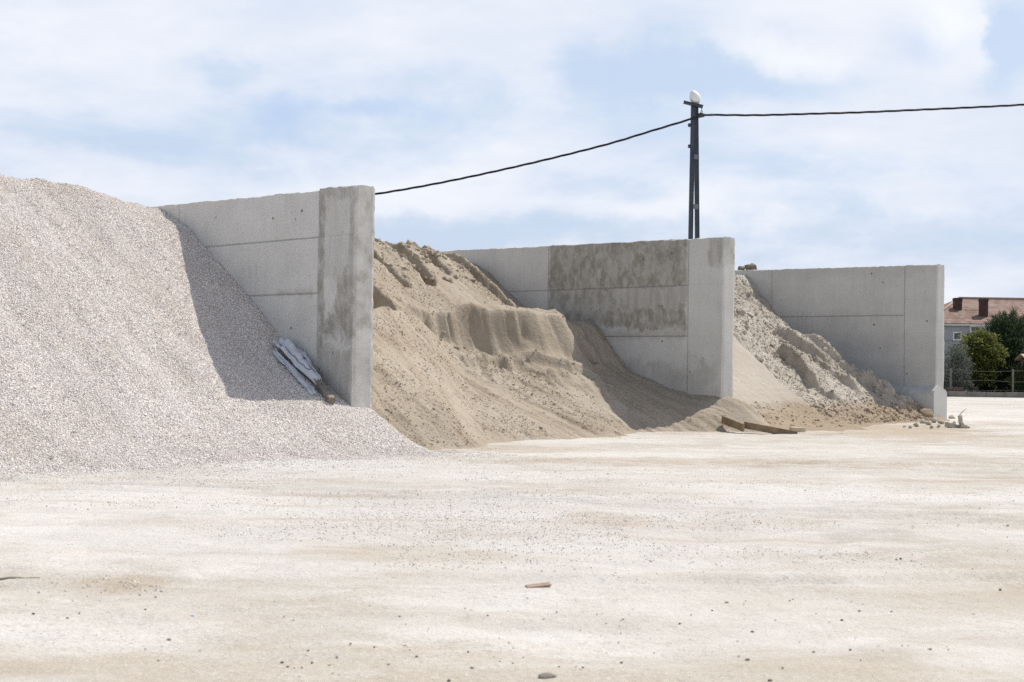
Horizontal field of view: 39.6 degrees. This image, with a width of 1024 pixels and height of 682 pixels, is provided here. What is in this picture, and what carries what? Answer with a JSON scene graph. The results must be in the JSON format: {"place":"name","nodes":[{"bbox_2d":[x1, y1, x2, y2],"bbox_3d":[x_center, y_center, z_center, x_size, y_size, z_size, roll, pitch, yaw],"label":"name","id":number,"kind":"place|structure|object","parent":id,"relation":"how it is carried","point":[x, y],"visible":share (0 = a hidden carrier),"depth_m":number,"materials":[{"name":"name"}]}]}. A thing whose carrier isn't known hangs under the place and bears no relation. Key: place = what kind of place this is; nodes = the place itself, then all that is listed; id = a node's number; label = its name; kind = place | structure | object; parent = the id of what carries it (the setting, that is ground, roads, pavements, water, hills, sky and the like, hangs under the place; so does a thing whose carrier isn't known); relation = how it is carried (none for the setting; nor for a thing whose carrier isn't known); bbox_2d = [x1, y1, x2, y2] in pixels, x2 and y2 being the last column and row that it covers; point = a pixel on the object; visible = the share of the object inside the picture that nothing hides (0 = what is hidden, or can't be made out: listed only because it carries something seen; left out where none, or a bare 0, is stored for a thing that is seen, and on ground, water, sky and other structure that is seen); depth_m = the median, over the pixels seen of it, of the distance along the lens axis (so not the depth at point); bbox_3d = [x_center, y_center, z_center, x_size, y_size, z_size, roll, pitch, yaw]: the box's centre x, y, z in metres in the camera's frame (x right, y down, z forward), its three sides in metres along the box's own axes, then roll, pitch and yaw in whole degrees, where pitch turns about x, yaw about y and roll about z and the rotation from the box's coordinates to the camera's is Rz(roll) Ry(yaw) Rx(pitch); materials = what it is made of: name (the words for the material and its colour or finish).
{"place":"outdoors","nodes":[
{"label":"outdoors","id":0,"kind":"place"},
{"bbox_2d":[0,397,1023,681],"bbox_3d":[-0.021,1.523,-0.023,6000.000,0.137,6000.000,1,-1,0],"label":"ground","id":1,"kind":"structure","parent":0,"point":[966,611],"depth_m":10.65,"materials":[{"name":"beige concrete"}]},
{"bbox_2d":[0,576,39,579],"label":"stick","id":2,"kind":"object","parent":1,"relation":"on","point":[9,577],"visible":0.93,"depth_m":9.76,"materials":[{"name":"brown wood"}]},
{"bbox_2d":[0,174,432,475],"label":"gravel pile","id":3,"kind":"object","parent":1,"relation":"on","point":[151,327],"visible":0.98,"depth_m":23.64,"materials":[{"name":"gravel"}]},
{"bbox_2d":[272,348,315,395],"bbox_3d":[-3.836,0.533,25.054,0.140,0.830,1.468,1,-1,-38],"label":"plastic strip","id":4,"kind":"object","parent":3,"relation":"on","point":[292,370],"visible":1,"depth_m":25.00,"materials":[{"name":"grey plastic"}]},
{"bbox_2d":[302,356,335,403],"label":"timber beam","id":5,"kind":"structure","parent":3,"relation":"on","point":[325,391],"depth_m":24.65,"materials":[{"name":"wood"}]},
{"bbox_2d":[272,337,321,384],"bbox_3d":[-3.771,0.358,25.448,0.479,0.854,1.375,2,-1,-44],"label":"plastic sheet","id":6,"kind":"object","parent":5,"relation":"on","point":[291,351],"visible":1,"depth_m":25.38,"materials":[{"name":"grey plastic"}]},
{"bbox_2d":[152,185,374,408],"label":"concrete wall","id":7,"kind":"structure","parent":1,"relation":"on","point":[298,267],"depth_m":25.70,"materials":[{"name":"grey concrete"}]},
{"bbox_2d":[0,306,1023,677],"bbox_3d":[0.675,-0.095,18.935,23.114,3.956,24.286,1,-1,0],"label":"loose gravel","id":8,"kind":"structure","parent":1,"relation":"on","point":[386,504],"depth_m":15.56,"materials":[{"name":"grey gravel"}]},
{"bbox_2d":[538,672,556,678],"bbox_3d":[0.173,1.609,6.831,0.095,0.029,0.059,1,-1,-23],"label":"stone","id":9,"kind":"object","parent":1,"relation":"on","point":[546,675],"visible":1,"depth_m":6.81,"materials":[{"name":"grey stone"}]},
{"bbox_2d":[372,238,768,449],"bbox_3d":[-1.740,-0.393,32.806,13.860,4.984,15.918,2,-1,-44],"label":"sand pile","id":10,"kind":"object","parent":1,"relation":"on","point":[467,354],"visible":0.7,"depth_m":33.21,"materials":[{"name":"beige sand"}]},
{"bbox_2d":[440,237,734,397],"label":"concrete wall","id":11,"kind":"structure","parent":1,"relation":"on","point":[661,312],"depth_m":35.54,"materials":[{"name":"grey concrete"}]},
{"bbox_2d":[683,90,704,238],"bbox_3d":[6.341,-3.245,50.046,0.779,11.165,0.400,1,-1,0],"label":"utility pole","id":12,"kind":"object","parent":1,"relation":"on","point":[695,105],"visible":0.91,"depth_m":50.05,"materials":[{"name":"metal"}]},
{"bbox_2d":[375,116,698,194],"bbox_3d":[-7.107,-5.671,50.040,27.479,4.983,0.186,1,-1,0],"label":"power cable","id":13,"kind":"object","parent":12,"relation":"attached to","point":[546,159],"visible":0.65,"depth_m":50.07,"materials":[{"name":"black rubber"}]},
{"bbox_2d":[705,104,1023,115],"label":"power cable","id":14,"kind":"object","parent":12,"relation":"attached to","point":[901,110],"visible":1,"depth_m":50.10,"materials":[{"name":"black rubber"}]},
{"bbox_2d":[721,416,744,431],"bbox_3d":[5.035,1.880,32.427,0.062,0.322,0.995,1,-1,-20],"label":"wooden board","id":15,"kind":"object","parent":1,"relation":"on","point":[732,423],"visible":1,"depth_m":32.36,"materials":[{"name":"brown wood"}]},
{"bbox_2d":[744,421,797,433],"bbox_3d":[5.790,1.990,31.875,1.260,0.341,0.062,0,-1,29],"label":"wooden board","id":16,"kind":"object","parent":1,"relation":"on","point":[762,428],"visible":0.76,"depth_m":31.88,"materials":[{"name":"brown wood"}]},
{"bbox_2d":[789,427,805,431],"bbox_3d":[6.396,1.988,31.875,0.322,0.109,0.200,1,-1,-9],"label":"wood block","id":17,"kind":"object","parent":1,"relation":"on","point":[799,429],"depth_m":31.79,"materials":[{"name":"beige wood"}]},
{"bbox_2d":[735,264,946,418],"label":"concrete wall","id":18,"kind":"structure","parent":1,"relation":"on","point":[884,322],"depth_m":42.99,"materials":[{"name":"grey concrete"}]},
{"bbox_2d":[744,263,756,269],"bbox_3d":[7.853,-2.408,46.751,0.419,0.327,0.287,1,-1,0],"label":"earth lump","id":19,"kind":"object","parent":18,"relation":"on","point":[751,266],"visible":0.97,"depth_m":46.67,"materials":[{"name":"brown soil"}]},
{"bbox_2d":[733,273,950,433],"bbox_3d":[5.778,-0.018,41.102,10.668,4.875,14.532,2,-1,-44],"label":"sand pile","id":20,"kind":"object","parent":1,"relation":"on","point":[785,376],"visible":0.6,"depth_m":39.17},
{"bbox_2d":[931,417,937,422],"bbox_3d":[11.818,2.216,39.814,0.179,0.176,0.255,1,-1,10],"label":"rubble chunk","id":21,"kind":"object","parent":1,"relation":"on","point":[933,419],"visible":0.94,"depth_m":39.74,"materials":[{"name":"grey stone"}]},
{"bbox_2d":[944,415,969,427],"bbox_3d":[11.514,2.106,36.743,0.364,0.396,0.620,1,-1,-39],"label":"broken slab","id":22,"kind":"object","parent":1,"relation":"on","point":[953,425],"depth_m":36.70,"materials":[{"name":"concrete"}]},
{"bbox_2d":[947,391,1023,397],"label":"kerb","id":23,"kind":"structure","parent":1,"relation":"on","point":[986,394],"depth_m":74.87,"materials":[{"name":"concrete"}]},
{"bbox_2d":[0,0,1023,303],"label":"sky","id":24,"kind":"structure","parent":0,"point":[149,103],"materials":[{"name":"blue"}]},
{"bbox_2d":[525,582,550,587],"bbox_3d":[0.177,1.643,9.555,0.170,0.039,0.055,1,-1,-14],"label":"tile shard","id":25,"kind":"object","parent":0,"point":[543,584],"visible":1,"depth_m":9.54,"materials":[{"name":"ceramic"}]},
{"bbox_2d":[944,297,1023,389],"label":"house","id":26,"kind":"structure","parent":0,"point":[962,315],"depth_m":98.26,"materials":[{"name":"ceramic"}]},
{"bbox_2d":[953,332,961,339],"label":"window","id":27,"kind":"structure","parent":26,"relation":"in","point":[955,334],"depth_m":97.00,"materials":[{"name":"white glass"}]},
{"bbox_2d":[970,326,984,331],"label":"window","id":28,"kind":"structure","parent":26,"relation":"in","point":[971,327],"depth_m":96.98,"materials":[{"name":"white glass"}]},
{"label":"planting bed","id":29,"kind":"structure","parent":0,"visible":0},
{"bbox_2d":[943,387,963,391],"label":"wall","id":30,"kind":"structure","parent":29,"relation":"on","point":[958,389],"depth_m":75.75,"materials":[{"name":"red brick"}]},
{"bbox_2d":[943,370,966,391],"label":"bush","id":31,"kind":"object","parent":29,"relation":"on","point":[953,380],"visible":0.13,"depth_m":77.88,"materials":[{"name":"green plant"}]},
{"bbox_2d":[943,338,977,391],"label":"shrub","id":32,"kind":"object","parent":29,"relation":"on","point":[955,366],"visible":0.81,"depth_m":76.79,"materials":[{"name":"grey plant"}]},
{"bbox_2d":[952,326,1009,391],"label":"round tree","id":33,"kind":"object","parent":29,"relation":"on","point":[985,351],"visible":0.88,"depth_m":77.99,"materials":[{"name":"green plant"}]},
{"bbox_2d":[946,368,1019,391],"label":"wire fence","id":34,"kind":"object","parent":29,"relation":"on","point":[951,389],"visible":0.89,"depth_m":75.38,"materials":[{"name":"grey metal"}]},
{"bbox_2d":[964,364,1018,391],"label":"bush","id":35,"kind":"object","parent":29,"relation":"on","point":[985,388],"visible":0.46,"depth_m":78.71,"materials":[{"name":"green plant"}]},
{"bbox_2d":[981,307,1023,391],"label":"conifer","id":36,"kind":"object","parent":29,"relation":"on","point":[1012,337],"visible":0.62,"depth_m":79.57,"materials":[{"name":"green plant"}]},
{"bbox_2d":[1004,358,1023,391],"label":"bush","id":37,"kind":"object","parent":29,"relation":"on","point":[1020,380],"visible":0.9,"depth_m":77.40,"materials":[{"name":"green plant"}]},
{"bbox_2d":[1014,354,1023,389],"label":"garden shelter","id":38,"kind":"object","parent":29,"relation":"on","point":[1020,356],"visible":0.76,"depth_m":77.62,"materials":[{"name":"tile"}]}
]}

